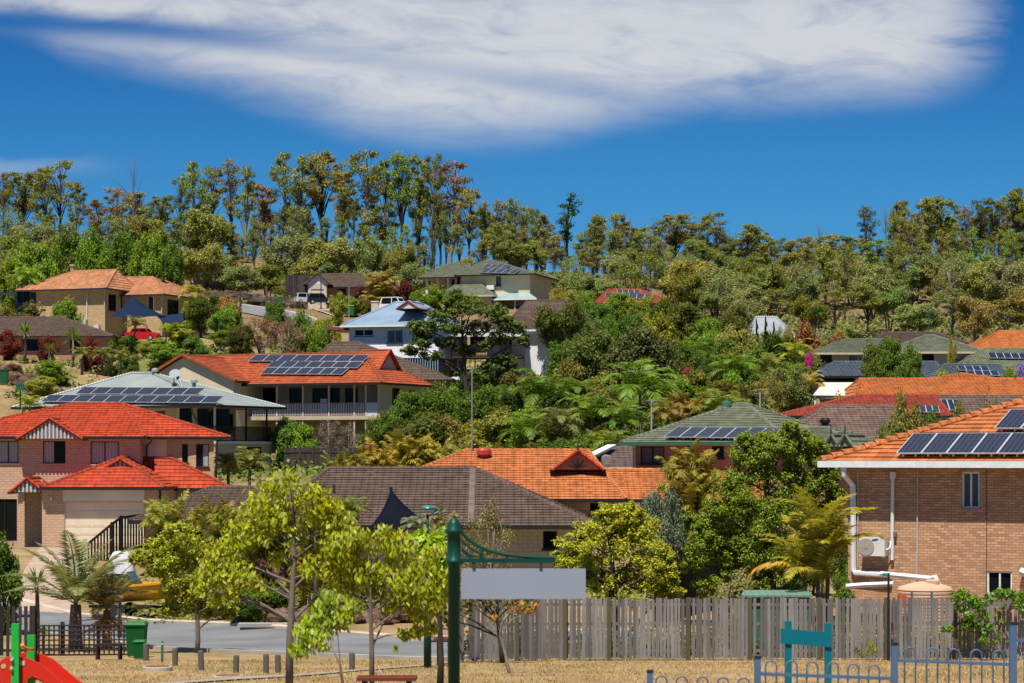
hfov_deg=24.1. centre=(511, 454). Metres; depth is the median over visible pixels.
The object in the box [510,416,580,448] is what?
garden shrub
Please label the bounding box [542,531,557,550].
window
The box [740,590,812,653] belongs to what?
garden shed
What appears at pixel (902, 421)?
thin tree
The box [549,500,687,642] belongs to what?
yellow bush tree
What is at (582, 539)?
window
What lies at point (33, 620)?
paling fence
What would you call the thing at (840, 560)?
garden tree
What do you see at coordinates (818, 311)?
palm tree
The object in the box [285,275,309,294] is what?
timber screen
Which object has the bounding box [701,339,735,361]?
garden shrub
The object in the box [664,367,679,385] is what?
garden shrub
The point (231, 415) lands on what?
window
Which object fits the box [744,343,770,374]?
garden shrub
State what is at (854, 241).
gum tree
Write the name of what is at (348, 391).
glass door
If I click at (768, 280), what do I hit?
bushy tree
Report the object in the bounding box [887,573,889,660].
black pole
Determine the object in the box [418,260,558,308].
cream house
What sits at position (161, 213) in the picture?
gum tree
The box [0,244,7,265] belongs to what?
thin tree
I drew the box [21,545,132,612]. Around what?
driveway
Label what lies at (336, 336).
garden tree
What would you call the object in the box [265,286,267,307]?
timber pole
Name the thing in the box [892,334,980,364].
green peak house
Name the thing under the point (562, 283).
bushy tree
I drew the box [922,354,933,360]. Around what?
window
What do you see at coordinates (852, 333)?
garden shrub
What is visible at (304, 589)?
cane palm
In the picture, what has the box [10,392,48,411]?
palm tree
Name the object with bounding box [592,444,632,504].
mauve shed house
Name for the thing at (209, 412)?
glass door
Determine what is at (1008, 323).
gum tree
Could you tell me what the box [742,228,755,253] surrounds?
gum tree
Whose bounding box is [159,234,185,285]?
leafy tree
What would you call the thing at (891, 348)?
garden tree
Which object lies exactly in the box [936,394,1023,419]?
taupe roof house
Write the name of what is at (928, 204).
gum tree
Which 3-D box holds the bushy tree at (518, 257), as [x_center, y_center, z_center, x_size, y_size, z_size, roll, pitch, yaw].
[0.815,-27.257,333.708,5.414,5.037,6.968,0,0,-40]
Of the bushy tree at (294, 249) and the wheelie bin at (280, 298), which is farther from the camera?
the bushy tree at (294, 249)
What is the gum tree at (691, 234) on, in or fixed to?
on the ground at (6, 409)
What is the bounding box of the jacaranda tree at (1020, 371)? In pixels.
[1015,358,1023,377]
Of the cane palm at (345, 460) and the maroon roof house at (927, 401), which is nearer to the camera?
the cane palm at (345, 460)
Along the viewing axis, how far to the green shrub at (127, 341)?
227.58 m
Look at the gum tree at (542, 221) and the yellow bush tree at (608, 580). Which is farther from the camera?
the gum tree at (542, 221)
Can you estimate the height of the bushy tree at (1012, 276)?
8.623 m
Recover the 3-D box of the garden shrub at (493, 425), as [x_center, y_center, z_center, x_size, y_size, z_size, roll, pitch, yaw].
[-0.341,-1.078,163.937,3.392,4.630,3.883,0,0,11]
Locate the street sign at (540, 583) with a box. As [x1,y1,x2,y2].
[445,515,585,682]
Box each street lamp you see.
[218,314,231,353]
[320,262,331,308]
[421,505,438,667]
[928,303,940,330]
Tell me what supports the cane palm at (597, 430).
on the ground at (6, 409)
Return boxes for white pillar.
[371,301,378,310]
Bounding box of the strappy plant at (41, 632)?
[40,624,52,653]
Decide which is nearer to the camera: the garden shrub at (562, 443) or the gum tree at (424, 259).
the garden shrub at (562, 443)
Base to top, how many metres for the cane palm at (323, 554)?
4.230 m
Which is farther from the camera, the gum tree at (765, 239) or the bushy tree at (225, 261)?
the gum tree at (765, 239)
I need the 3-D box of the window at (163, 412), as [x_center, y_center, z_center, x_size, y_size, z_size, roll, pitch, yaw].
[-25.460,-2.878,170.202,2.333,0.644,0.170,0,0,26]
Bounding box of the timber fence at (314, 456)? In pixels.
[284,447,358,469]
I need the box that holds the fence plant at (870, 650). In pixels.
[853,639,879,659]
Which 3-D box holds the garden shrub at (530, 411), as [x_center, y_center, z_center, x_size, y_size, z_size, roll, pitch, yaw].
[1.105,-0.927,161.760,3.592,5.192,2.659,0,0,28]
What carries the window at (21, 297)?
in the tan brick house at (101, 297)
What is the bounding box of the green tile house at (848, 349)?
[800,338,882,365]
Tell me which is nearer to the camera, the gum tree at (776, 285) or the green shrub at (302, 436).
the green shrub at (302, 436)
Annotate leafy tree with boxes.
[0,245,29,314]
[14,235,62,288]
[51,226,84,273]
[72,221,121,271]
[108,226,139,276]
[124,229,168,279]
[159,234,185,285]
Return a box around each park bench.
[95,643,122,659]
[356,675,416,682]
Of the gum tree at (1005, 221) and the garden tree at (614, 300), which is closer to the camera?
the garden tree at (614, 300)
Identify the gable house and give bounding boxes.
[303,272,371,308]
[748,316,795,342]
[924,363,1005,377]
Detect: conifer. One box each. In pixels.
[754,319,758,340]
[763,316,768,351]
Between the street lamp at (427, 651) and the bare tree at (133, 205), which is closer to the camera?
the street lamp at (427, 651)
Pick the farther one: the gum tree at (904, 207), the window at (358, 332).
the gum tree at (904, 207)
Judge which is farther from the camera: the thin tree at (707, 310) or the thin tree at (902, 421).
the thin tree at (707, 310)
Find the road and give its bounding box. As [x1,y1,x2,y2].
[1,599,639,655]
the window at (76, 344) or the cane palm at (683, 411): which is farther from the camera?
the window at (76, 344)
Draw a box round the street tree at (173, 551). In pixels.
[127,521,239,652]
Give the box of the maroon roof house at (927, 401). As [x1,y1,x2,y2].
[781,394,952,426]
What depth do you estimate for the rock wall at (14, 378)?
187.86 m
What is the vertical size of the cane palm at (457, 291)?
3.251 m
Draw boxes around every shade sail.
[111,296,166,339]
[157,312,184,338]
[367,487,425,599]
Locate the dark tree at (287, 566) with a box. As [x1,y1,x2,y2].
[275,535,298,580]
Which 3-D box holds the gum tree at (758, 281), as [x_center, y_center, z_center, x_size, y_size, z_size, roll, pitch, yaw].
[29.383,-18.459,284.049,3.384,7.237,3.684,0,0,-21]
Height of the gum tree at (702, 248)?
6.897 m
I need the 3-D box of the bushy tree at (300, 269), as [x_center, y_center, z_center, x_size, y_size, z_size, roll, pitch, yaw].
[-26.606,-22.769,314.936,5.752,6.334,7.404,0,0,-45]
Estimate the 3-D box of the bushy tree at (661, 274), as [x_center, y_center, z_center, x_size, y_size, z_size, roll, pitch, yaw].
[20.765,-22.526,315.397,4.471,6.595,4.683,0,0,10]
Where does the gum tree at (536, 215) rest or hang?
on the ground at (6, 409)
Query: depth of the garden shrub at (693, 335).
213.47 m
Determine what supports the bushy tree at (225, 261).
on the ground at (6, 409)
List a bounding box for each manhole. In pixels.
[142,665,172,670]
[213,674,242,676]
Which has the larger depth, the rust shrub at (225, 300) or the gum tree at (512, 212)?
the gum tree at (512, 212)
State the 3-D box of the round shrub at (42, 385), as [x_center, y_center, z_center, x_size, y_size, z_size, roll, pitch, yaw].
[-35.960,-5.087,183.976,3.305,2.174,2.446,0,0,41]
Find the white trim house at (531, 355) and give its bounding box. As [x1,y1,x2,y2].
[443,316,558,376]
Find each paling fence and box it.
[0,606,37,656]
[460,597,1023,661]
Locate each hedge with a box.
[0,299,47,315]
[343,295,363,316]
[358,295,370,314]
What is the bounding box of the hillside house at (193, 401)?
[11,368,285,473]
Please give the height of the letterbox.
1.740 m
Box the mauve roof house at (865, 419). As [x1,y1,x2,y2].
[798,404,896,438]
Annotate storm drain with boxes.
[238,623,286,629]
[431,635,480,641]
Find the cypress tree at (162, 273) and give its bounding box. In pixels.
[160,254,164,281]
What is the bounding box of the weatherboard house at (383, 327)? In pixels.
[327,300,467,375]
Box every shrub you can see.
[0,329,23,360]
[3,364,24,373]
[25,375,59,396]
[33,359,70,383]
[36,335,60,363]
[78,333,102,374]
[100,338,118,376]
[115,349,140,373]
[116,334,138,354]
[136,341,155,356]
[150,337,167,345]
[158,495,169,504]
[182,335,210,354]
[217,293,243,320]
[223,303,243,327]
[230,593,262,623]
[233,317,293,353]
[234,584,259,620]
[252,586,298,622]
[259,315,305,352]
[270,415,299,468]
[289,422,318,464]
[314,420,345,453]
[329,290,347,324]
[338,420,360,448]
[353,283,366,308]
[357,410,400,457]
[393,278,412,300]
[396,410,448,453]
[409,289,429,305]
[425,284,449,313]
[427,382,460,400]
[438,412,470,452]
[444,291,461,312]
[455,418,492,448]
[481,383,523,405]
[481,405,515,448]
[502,403,538,448]
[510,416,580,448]
[536,435,597,448]
[537,388,567,423]
[548,358,567,380]
[551,358,585,406]
[554,402,590,441]
[562,383,594,417]
[568,315,596,339]
[570,431,600,451]
[580,400,623,435]
[583,370,626,419]
[596,318,618,344]
[610,427,634,442]
[613,312,644,343]
[613,392,641,425]
[613,412,652,434]
[626,394,650,428]
[631,422,659,435]
[638,311,654,328]
[649,309,682,343]
[654,536,740,625]
[655,398,695,427]
[663,375,700,402]
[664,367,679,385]
[669,336,680,373]
[669,340,705,378]
[678,331,716,359]
[680,368,707,392]
[681,365,720,388]
[688,313,711,336]
[697,356,728,381]
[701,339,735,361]
[714,568,754,639]
[720,368,753,396]
[721,347,742,363]
[738,366,767,387]
[740,330,762,351]
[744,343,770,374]
[749,329,770,342]
[764,333,787,365]
[766,361,804,388]
[774,322,791,337]
[777,330,799,365]
[777,565,815,616]
[778,360,810,403]
[792,319,820,363]
[796,354,824,405]
[816,337,827,346]
[820,330,845,346]
[831,324,849,338]
[831,390,843,399]
[831,559,854,630]
[844,329,861,337]
[935,367,947,376]
[947,331,957,362]
[1001,365,1018,377]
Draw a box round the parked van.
[379,297,403,307]
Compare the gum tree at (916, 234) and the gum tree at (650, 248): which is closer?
the gum tree at (650, 248)
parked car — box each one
[125,328,160,340]
[293,293,314,303]
[307,293,329,303]
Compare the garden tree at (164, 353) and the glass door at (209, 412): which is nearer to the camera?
the glass door at (209, 412)
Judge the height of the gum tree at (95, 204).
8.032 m
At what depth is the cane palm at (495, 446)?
137.79 m
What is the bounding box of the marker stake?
[161,641,163,662]
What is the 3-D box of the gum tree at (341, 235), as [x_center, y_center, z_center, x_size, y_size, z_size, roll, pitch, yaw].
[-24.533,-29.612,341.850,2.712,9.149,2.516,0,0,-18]
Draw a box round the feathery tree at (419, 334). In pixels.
[399,296,531,396]
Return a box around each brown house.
[127,485,302,576]
[874,331,971,343]
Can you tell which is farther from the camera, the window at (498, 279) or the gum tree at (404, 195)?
the gum tree at (404, 195)
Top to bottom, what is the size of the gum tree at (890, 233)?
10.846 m
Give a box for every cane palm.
[138,490,192,612]
[158,320,194,351]
[171,495,242,619]
[197,501,252,620]
[216,493,274,596]
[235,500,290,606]
[275,517,327,610]
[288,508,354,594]
[321,447,371,465]
[354,437,399,465]
[358,267,398,307]
[379,429,425,465]
[401,433,453,465]
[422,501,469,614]
[440,438,473,457]
[448,287,464,309]
[462,293,473,312]
[481,441,506,448]
[527,421,573,448]
[586,425,609,445]
[641,381,674,426]
[654,436,723,545]
[664,389,703,424]
[693,375,739,412]
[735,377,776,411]
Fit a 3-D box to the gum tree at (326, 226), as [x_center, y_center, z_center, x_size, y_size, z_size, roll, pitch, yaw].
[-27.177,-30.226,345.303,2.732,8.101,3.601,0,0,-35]
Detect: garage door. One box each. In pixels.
[65,503,143,542]
[311,289,323,292]
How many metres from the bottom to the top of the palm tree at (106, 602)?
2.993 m
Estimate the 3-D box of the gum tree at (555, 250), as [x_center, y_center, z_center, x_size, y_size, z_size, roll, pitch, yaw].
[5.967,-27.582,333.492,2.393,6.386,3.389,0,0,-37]
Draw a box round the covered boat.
[107,551,137,582]
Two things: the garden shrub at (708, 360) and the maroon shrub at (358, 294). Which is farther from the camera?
the maroon shrub at (358, 294)
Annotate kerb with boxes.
[7,597,639,640]
[10,630,632,660]
[242,304,322,322]
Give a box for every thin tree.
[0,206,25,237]
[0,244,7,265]
[41,238,59,253]
[189,250,218,289]
[271,274,294,300]
[461,493,517,568]
[530,268,563,289]
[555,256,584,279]
[605,256,651,288]
[627,250,669,291]
[654,246,683,267]
[672,253,698,266]
[680,264,742,320]
[704,280,720,313]
[768,260,814,314]
[802,262,826,300]
[814,268,852,309]
[827,250,864,289]
[875,407,905,438]
[876,254,909,288]
[883,385,926,438]
[925,404,945,425]
[929,251,972,314]
[939,248,976,288]
[944,393,963,419]
[973,387,998,410]
[1000,277,1023,326]
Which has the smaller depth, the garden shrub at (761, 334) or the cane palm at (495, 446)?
the cane palm at (495, 446)
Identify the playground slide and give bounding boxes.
[0,623,82,682]
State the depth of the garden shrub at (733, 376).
171.88 m
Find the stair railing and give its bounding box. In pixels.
[68,514,144,560]
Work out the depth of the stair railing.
119.40 m
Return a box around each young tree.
[187,464,359,682]
[287,588,398,682]
[318,522,447,682]
[406,525,447,682]
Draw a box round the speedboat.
[77,571,184,616]
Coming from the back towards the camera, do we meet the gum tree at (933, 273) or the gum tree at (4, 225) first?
the gum tree at (4, 225)
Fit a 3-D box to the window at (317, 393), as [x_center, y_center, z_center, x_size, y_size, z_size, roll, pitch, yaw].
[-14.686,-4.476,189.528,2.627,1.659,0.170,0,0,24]
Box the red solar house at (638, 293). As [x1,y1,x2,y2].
[594,289,673,308]
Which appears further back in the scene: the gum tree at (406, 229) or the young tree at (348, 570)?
the gum tree at (406, 229)
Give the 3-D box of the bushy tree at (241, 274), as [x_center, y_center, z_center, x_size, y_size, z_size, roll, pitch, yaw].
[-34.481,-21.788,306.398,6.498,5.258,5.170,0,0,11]
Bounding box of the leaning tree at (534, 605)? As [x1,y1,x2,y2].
[490,599,540,673]
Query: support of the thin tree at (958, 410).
on the ground at (6, 409)
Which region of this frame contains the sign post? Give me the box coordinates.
[433,637,447,664]
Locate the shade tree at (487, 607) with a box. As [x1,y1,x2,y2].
[436,583,536,662]
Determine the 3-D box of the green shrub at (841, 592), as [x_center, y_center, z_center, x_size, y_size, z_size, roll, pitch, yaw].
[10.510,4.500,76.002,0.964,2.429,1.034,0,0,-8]
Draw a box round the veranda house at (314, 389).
[157,349,433,452]
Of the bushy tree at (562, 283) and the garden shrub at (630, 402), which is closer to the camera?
the garden shrub at (630, 402)
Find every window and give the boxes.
[0,441,19,463]
[15,292,29,303]
[20,339,40,350]
[42,441,66,464]
[69,339,79,352]
[89,442,118,464]
[108,294,116,311]
[148,297,152,309]
[150,410,165,414]
[167,299,177,314]
[182,444,188,463]
[195,444,209,467]
[230,414,232,425]
[239,447,260,471]
[312,388,340,408]
[338,289,345,294]
[354,329,373,336]
[386,330,403,343]
[392,388,399,404]
[470,337,484,352]
[495,276,500,286]
[500,336,512,352]
[525,334,530,347]
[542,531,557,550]
[575,534,586,544]
[589,503,599,516]
[639,446,663,464]
[712,446,724,459]
[820,355,831,362]
[822,378,854,382]
[848,355,862,360]
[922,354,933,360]
[959,472,980,510]
[984,571,1011,596]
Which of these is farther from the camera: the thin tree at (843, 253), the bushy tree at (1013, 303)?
the thin tree at (843, 253)
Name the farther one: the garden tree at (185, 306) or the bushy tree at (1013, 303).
the bushy tree at (1013, 303)
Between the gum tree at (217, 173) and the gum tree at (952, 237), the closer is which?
the gum tree at (952, 237)
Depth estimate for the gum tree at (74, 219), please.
355.86 m
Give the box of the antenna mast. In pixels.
[648,398,654,429]
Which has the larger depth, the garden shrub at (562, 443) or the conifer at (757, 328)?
the conifer at (757, 328)
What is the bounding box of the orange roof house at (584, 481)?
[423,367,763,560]
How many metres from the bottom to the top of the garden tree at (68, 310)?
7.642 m
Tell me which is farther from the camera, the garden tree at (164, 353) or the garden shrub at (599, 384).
the garden tree at (164, 353)
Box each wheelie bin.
[0,369,9,383]
[124,621,148,656]
[133,640,146,658]
[277,296,282,302]
[348,305,354,314]
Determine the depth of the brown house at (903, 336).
248.72 m
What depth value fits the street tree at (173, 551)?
69.81 m
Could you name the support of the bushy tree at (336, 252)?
on the ground at (6, 409)
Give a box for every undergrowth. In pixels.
[0,249,1021,323]
[627,312,1023,341]
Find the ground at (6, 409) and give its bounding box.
[0,253,1023,682]
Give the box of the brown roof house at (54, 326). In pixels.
[0,316,122,361]
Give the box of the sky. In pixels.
[0,0,1023,278]
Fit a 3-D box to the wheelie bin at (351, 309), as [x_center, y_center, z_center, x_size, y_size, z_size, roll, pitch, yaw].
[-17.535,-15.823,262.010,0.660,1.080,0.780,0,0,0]
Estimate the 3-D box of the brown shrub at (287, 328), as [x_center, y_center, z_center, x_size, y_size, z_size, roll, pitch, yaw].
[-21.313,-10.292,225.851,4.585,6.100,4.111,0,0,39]
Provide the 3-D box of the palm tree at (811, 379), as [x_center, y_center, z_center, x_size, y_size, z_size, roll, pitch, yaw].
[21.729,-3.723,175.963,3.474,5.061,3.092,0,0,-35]
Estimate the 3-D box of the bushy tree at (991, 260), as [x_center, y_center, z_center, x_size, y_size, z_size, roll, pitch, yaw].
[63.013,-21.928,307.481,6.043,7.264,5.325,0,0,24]
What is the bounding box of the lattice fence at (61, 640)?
[37,622,126,655]
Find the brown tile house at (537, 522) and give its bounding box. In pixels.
[275,466,592,591]
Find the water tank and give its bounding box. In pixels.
[897,579,952,636]
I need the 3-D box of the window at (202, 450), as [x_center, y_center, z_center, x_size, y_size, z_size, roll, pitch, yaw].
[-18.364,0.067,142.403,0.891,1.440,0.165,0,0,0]
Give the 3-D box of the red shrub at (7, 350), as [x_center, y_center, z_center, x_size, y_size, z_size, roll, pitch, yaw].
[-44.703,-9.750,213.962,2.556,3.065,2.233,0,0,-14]
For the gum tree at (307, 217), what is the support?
on the ground at (6, 409)
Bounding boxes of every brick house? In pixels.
[0,264,209,337]
[0,402,232,546]
[618,400,876,517]
[817,396,1023,639]
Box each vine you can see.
[940,587,998,644]
[991,604,1006,644]
[993,587,1023,616]
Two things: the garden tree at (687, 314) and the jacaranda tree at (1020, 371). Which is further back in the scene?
the garden tree at (687, 314)
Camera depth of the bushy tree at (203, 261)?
299.02 m
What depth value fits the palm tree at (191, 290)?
245.74 m
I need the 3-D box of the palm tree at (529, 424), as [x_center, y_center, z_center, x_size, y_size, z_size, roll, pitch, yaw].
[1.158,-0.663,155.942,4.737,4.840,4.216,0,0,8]
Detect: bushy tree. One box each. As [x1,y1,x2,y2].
[0,233,21,272]
[9,219,56,244]
[10,242,38,261]
[46,232,81,260]
[110,212,147,242]
[139,218,171,247]
[177,203,227,286]
[181,241,225,292]
[198,217,232,277]
[201,253,234,289]
[218,263,264,292]
[248,264,284,295]
[258,233,309,292]
[282,258,319,292]
[298,234,358,272]
[313,262,336,272]
[344,232,385,273]
[354,236,377,256]
[357,268,398,283]
[367,248,396,271]
[381,269,404,295]
[385,241,422,274]
[395,262,430,294]
[419,280,446,293]
[451,256,476,264]
[500,242,541,268]
[547,287,579,300]
[552,271,581,298]
[561,272,597,300]
[586,277,625,296]
[598,254,631,283]
[653,259,679,300]
[657,258,715,307]
[667,286,714,312]
[670,270,704,306]
[675,419,847,601]
[696,289,736,318]
[711,272,751,293]
[713,253,743,274]
[718,275,759,319]
[723,264,769,289]
[731,284,769,315]
[733,257,758,274]
[750,271,791,315]
[774,251,809,276]
[784,271,822,323]
[788,294,833,332]
[834,256,868,307]
[848,255,875,269]
[849,262,896,322]
[855,264,895,284]
[870,284,909,330]
[889,251,942,303]
[891,302,947,331]
[919,256,954,299]
[940,260,971,290]
[954,294,995,341]
[959,261,999,319]
[961,251,999,295]
[982,256,1023,307]
[982,259,1023,321]
[1005,285,1023,318]
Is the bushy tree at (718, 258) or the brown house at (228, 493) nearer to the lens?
the brown house at (228, 493)
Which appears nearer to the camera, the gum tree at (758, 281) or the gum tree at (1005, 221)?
the gum tree at (758, 281)
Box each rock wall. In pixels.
[0,363,75,377]
[0,371,68,392]
[200,290,306,308]
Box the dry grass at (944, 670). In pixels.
[38,658,1023,682]
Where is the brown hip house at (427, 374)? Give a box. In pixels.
[320,341,461,398]
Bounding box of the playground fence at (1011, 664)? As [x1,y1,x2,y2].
[647,622,1023,682]
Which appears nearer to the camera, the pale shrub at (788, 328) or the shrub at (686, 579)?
the shrub at (686, 579)
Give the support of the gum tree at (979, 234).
on the ground at (6, 409)
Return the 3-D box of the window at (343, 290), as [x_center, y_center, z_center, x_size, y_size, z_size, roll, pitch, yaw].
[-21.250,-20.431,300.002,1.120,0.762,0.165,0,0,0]
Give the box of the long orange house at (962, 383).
[834,372,1023,398]
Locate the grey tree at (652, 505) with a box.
[639,483,687,621]
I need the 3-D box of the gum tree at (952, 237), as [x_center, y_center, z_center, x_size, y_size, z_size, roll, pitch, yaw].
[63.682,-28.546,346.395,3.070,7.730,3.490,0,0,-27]
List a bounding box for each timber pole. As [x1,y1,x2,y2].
[239,290,241,320]
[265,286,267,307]
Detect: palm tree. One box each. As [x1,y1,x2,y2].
[0,530,150,650]
[6,267,44,308]
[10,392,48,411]
[13,321,35,363]
[19,567,55,648]
[44,341,57,361]
[54,562,158,648]
[62,326,82,366]
[71,346,93,374]
[88,345,117,375]
[108,573,134,637]
[109,347,131,374]
[122,315,147,354]
[178,285,206,334]
[214,452,247,484]
[225,446,276,484]
[271,497,303,605]
[297,502,317,604]
[336,497,372,599]
[398,513,431,625]
[483,384,511,404]
[496,407,551,444]
[509,368,582,418]
[532,407,583,436]
[550,379,595,402]
[555,388,621,430]
[578,388,629,409]
[583,430,630,449]
[598,358,683,433]
[599,400,652,434]
[627,379,682,425]
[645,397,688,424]
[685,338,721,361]
[689,388,751,414]
[705,353,762,382]
[747,483,884,646]
[749,352,792,373]
[773,338,820,364]
[799,370,824,405]
[805,306,832,347]
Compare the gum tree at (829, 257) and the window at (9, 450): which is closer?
the window at (9, 450)
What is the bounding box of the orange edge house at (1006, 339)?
[968,330,1023,348]
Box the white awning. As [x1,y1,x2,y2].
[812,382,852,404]
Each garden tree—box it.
[49,295,85,323]
[145,341,185,367]
[179,298,189,328]
[184,291,219,337]
[206,308,236,351]
[206,329,228,353]
[224,322,254,353]
[261,301,289,348]
[286,307,313,352]
[304,322,331,352]
[311,314,341,342]
[386,388,421,437]
[415,378,460,441]
[451,371,482,397]
[451,382,500,442]
[475,359,518,389]
[492,390,525,433]
[498,370,540,407]
[532,295,586,347]
[544,333,593,376]
[561,315,618,384]
[575,287,594,315]
[585,299,617,325]
[601,320,688,393]
[602,290,629,325]
[624,295,654,317]
[644,294,677,323]
[667,300,713,344]
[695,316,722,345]
[713,323,758,356]
[714,307,753,334]
[718,291,767,326]
[747,516,786,580]
[761,370,789,412]
[764,366,812,411]
[791,532,826,595]
[830,538,847,590]
[859,338,890,377]
[873,336,901,377]
[888,339,923,377]
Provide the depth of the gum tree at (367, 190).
355.25 m
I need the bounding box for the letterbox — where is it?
[16,382,24,406]
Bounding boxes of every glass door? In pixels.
[0,499,16,540]
[180,408,191,422]
[197,409,208,427]
[209,412,210,428]
[211,409,229,430]
[263,388,275,412]
[289,388,301,412]
[345,388,357,412]
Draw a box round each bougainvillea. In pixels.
[217,553,283,620]
[681,364,690,377]
[804,348,813,404]
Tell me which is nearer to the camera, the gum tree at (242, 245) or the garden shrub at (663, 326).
the garden shrub at (663, 326)
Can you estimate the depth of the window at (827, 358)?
214.09 m
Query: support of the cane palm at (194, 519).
on the ground at (6, 409)
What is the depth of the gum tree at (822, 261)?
297.82 m
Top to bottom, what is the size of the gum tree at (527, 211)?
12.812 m
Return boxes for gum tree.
[0,171,12,234]
[0,171,41,230]
[0,220,13,239]
[26,167,60,225]
[34,159,74,232]
[39,213,63,233]
[55,222,84,239]
[62,181,90,231]
[78,199,118,242]
[83,227,98,242]
[99,214,121,249]
[103,187,142,228]
[120,191,153,237]
[142,195,174,227]
[163,219,186,250]
[167,179,191,248]
[176,161,217,220]
[177,232,191,250]
[194,165,233,214]
[220,158,241,244]
[226,222,242,252]
[226,224,243,266]
[231,165,259,254]
[238,236,247,262]
[245,183,276,247]
[245,219,267,268]
[245,229,260,249]
[262,224,278,262]
[265,151,307,236]
[272,207,290,252]
[283,225,300,260]
[286,154,318,241]
[287,209,303,242]
[296,213,319,241]
[297,150,344,236]
[310,217,332,242]
[327,170,356,237]
[330,216,347,242]
[340,148,385,241]
[345,197,361,247]
[356,225,378,243]
[362,159,399,251]
[376,240,388,251]
[379,150,420,262]
[384,225,397,253]
[395,224,415,250]
[403,154,433,256]
[410,218,427,268]
[415,243,431,271]
[420,153,447,269]
[424,215,439,270]
[428,189,454,265]
[429,160,473,263]
[439,211,452,263]
[451,187,489,257]
[451,225,469,261]
[467,239,491,262]
[468,204,494,256]
[474,230,490,258]
[477,209,494,258]
[480,213,502,259]
[484,222,513,261]
[485,230,509,258]
[491,199,509,235]
[497,200,522,236]
[501,197,522,261]
[505,234,521,263]
[507,212,532,267]
[517,227,536,269]
[519,205,537,268]
[519,240,549,271]
[527,207,548,240]
[528,214,555,269]
[537,228,556,269]
[537,249,546,270]
[545,235,565,275]
[547,232,564,263]
[555,192,582,272]
[557,248,574,271]
[570,233,586,270]
[576,245,604,274]
[576,253,588,272]
[578,228,594,274]
[585,213,607,250]
[585,214,604,254]
[586,240,608,277]
[601,212,629,263]
[601,229,624,279]
[614,214,631,255]
[620,225,645,252]
[620,240,645,260]
[620,248,647,288]
[627,245,648,267]
[631,225,665,273]
[632,228,646,260]
[642,232,666,287]
[646,249,663,276]
[650,212,695,257]
[667,246,675,266]
[676,249,694,260]
[679,224,702,257]
[682,221,703,257]
[682,239,700,269]
[691,238,705,259]
[693,240,718,262]
[695,212,732,265]
[698,214,717,255]
[699,245,717,265]
[714,243,731,260]
[719,236,743,260]
[726,240,740,261]
[730,223,772,263]
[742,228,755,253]
[743,255,758,262]
[746,269,769,303]
[752,232,775,265]
[755,240,781,268]
[759,263,791,312]
[762,290,793,318]
[766,237,788,262]
[781,237,805,257]
[784,239,803,254]
[796,235,816,264]
[799,245,818,276]
[808,233,844,261]
[808,238,824,274]
[810,242,842,319]
[819,287,850,331]
[820,245,838,289]
[830,235,863,257]
[832,235,850,256]
[835,242,857,319]
[844,282,885,337]
[856,205,881,254]
[857,238,866,257]
[861,239,893,270]
[881,244,903,314]
[883,221,907,258]
[885,214,905,250]
[886,200,915,269]
[886,240,907,257]
[892,203,915,269]
[893,217,909,251]
[897,264,924,305]
[902,219,924,261]
[904,246,924,264]
[907,214,932,256]
[908,197,945,253]
[917,195,962,255]
[917,199,937,253]
[917,243,934,259]
[924,262,949,308]
[930,289,968,336]
[935,236,951,260]
[944,214,964,256]
[944,230,965,260]
[955,246,979,256]
[958,205,975,251]
[965,226,984,257]
[968,200,990,260]
[969,216,978,254]
[969,216,991,255]
[978,197,1006,258]
[979,240,994,259]
[990,229,1006,260]
[990,300,1023,329]
[991,196,1016,260]
[997,187,1023,256]
[1000,228,1016,267]
[1000,237,1022,264]
[1001,212,1013,267]
[1006,190,1021,236]
[1012,232,1023,260]
[1015,208,1023,251]
[1016,201,1023,223]
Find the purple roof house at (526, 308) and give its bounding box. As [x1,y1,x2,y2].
[512,299,595,327]
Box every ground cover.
[0,340,227,397]
[122,563,653,623]
[203,333,811,485]
[446,609,1021,657]
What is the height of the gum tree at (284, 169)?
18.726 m
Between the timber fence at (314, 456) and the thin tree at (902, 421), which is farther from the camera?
the timber fence at (314, 456)
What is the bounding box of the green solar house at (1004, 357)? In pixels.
[956,348,1023,373]
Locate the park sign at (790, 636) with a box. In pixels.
[781,621,831,682]
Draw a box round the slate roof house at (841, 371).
[810,361,939,404]
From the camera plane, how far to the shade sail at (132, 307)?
237.94 m
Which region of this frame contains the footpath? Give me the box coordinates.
[161,662,447,682]
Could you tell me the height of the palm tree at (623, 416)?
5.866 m
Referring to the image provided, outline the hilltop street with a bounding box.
[237,304,315,323]
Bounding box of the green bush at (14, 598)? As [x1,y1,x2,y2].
[0,530,25,634]
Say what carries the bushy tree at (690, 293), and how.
on the ground at (6, 409)
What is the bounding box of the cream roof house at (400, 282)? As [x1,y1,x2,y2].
[391,273,416,300]
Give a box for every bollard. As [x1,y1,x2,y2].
[143,643,148,660]
[172,648,177,665]
[198,650,203,669]
[233,655,238,672]
[263,654,268,672]
[275,654,280,672]
[349,652,354,669]
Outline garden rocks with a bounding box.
[258,605,421,624]
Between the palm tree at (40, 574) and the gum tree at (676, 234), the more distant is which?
the gum tree at (676, 234)
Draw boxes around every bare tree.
[112,160,157,219]
[508,197,537,243]
[546,244,577,270]
[646,216,671,265]
[759,242,795,269]
[812,224,836,271]
[874,206,896,275]
[979,203,1011,256]
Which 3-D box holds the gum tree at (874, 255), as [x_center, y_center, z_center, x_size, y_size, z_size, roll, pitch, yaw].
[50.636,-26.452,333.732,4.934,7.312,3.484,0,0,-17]
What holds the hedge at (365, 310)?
on the ground at (6, 409)
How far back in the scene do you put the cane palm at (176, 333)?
227.46 m

